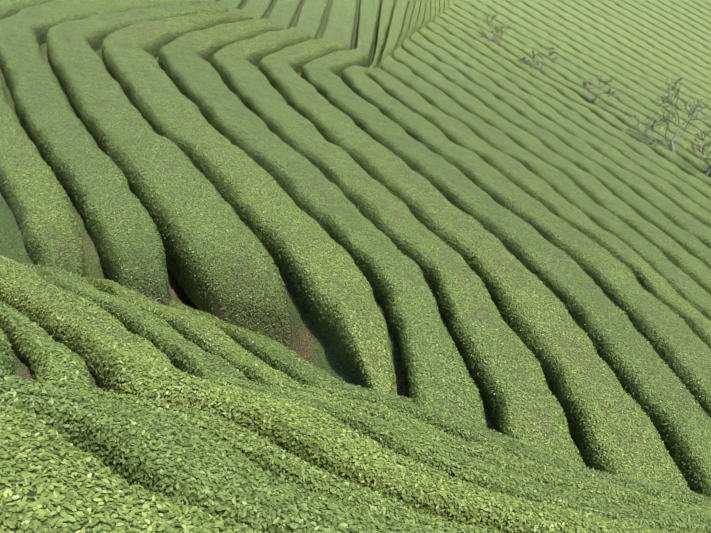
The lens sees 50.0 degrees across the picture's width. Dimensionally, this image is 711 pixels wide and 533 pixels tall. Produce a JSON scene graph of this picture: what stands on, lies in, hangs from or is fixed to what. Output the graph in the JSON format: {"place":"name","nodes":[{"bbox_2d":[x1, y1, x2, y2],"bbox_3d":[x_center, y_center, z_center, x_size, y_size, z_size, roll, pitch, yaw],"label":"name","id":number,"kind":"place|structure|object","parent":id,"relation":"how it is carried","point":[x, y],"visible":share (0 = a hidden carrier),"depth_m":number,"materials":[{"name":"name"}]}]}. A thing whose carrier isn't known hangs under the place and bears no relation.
{"place":"outdoors","nodes":[
{"label":"outdoors","id":0,"kind":"place"},
{"bbox_2d":[0,0,582,464],"bbox_3d":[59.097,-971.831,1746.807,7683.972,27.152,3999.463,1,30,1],"label":"terrain","id":1,"kind":"structure","parent":0,"point":[310,346],"depth_m":13.88,"materials":[{"name":"soil"}]},
{"bbox_2d":[0,0,710,532],"bbox_3d":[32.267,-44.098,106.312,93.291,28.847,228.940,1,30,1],"label":"tea bushes","id":2,"kind":"object","parent":1,"relation":"on","point":[680,14],"visible":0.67,"depth_m":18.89,"materials":[{"name":"green plant"}]},
{"bbox_2d":[478,11,513,44],"bbox_3d":[10.529,-17.765,57.592,2.508,3.374,2.824,-17,34,-27],"label":"tree","id":3,"kind":"object","parent":1,"relation":"on","point":[496,31],"visible":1,"depth_m":57.26,"materials":[{"name":"grey plant"}]},
{"bbox_2d":[517,46,559,71],"bbox_3d":[12.027,-13.481,50.966,2.818,2.436,1.848,16,33,26],"label":"tree","id":4,"kind":"object","parent":1,"relation":"on","point":[525,60],"visible":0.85,"depth_m":50.88,"materials":[{"name":"grey plant"}]},
{"bbox_2d":[578,71,618,101],"bbox_3d":[14.370,-10.404,45.439,1.409,2.560,2.633,-19,34,-29],"label":"tree","id":5,"kind":"object","parent":1,"relation":"on","point":[585,83],"visible":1,"depth_m":44.92,"materials":[{"name":"grey plant"}]},
{"bbox_2d":[617,78,710,152],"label":"tree","id":6,"kind":"object","parent":1,"relation":"on","point":[670,102],"visible":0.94,"depth_m":37.47,"materials":[{"name":"grey plant"}]},
{"bbox_2d":[683,124,710,175],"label":"tree","id":7,"kind":"object","parent":1,"relation":"on","point":[705,158],"visible":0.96,"depth_m":34.75,"materials":[{"name":"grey plant"}]}
]}

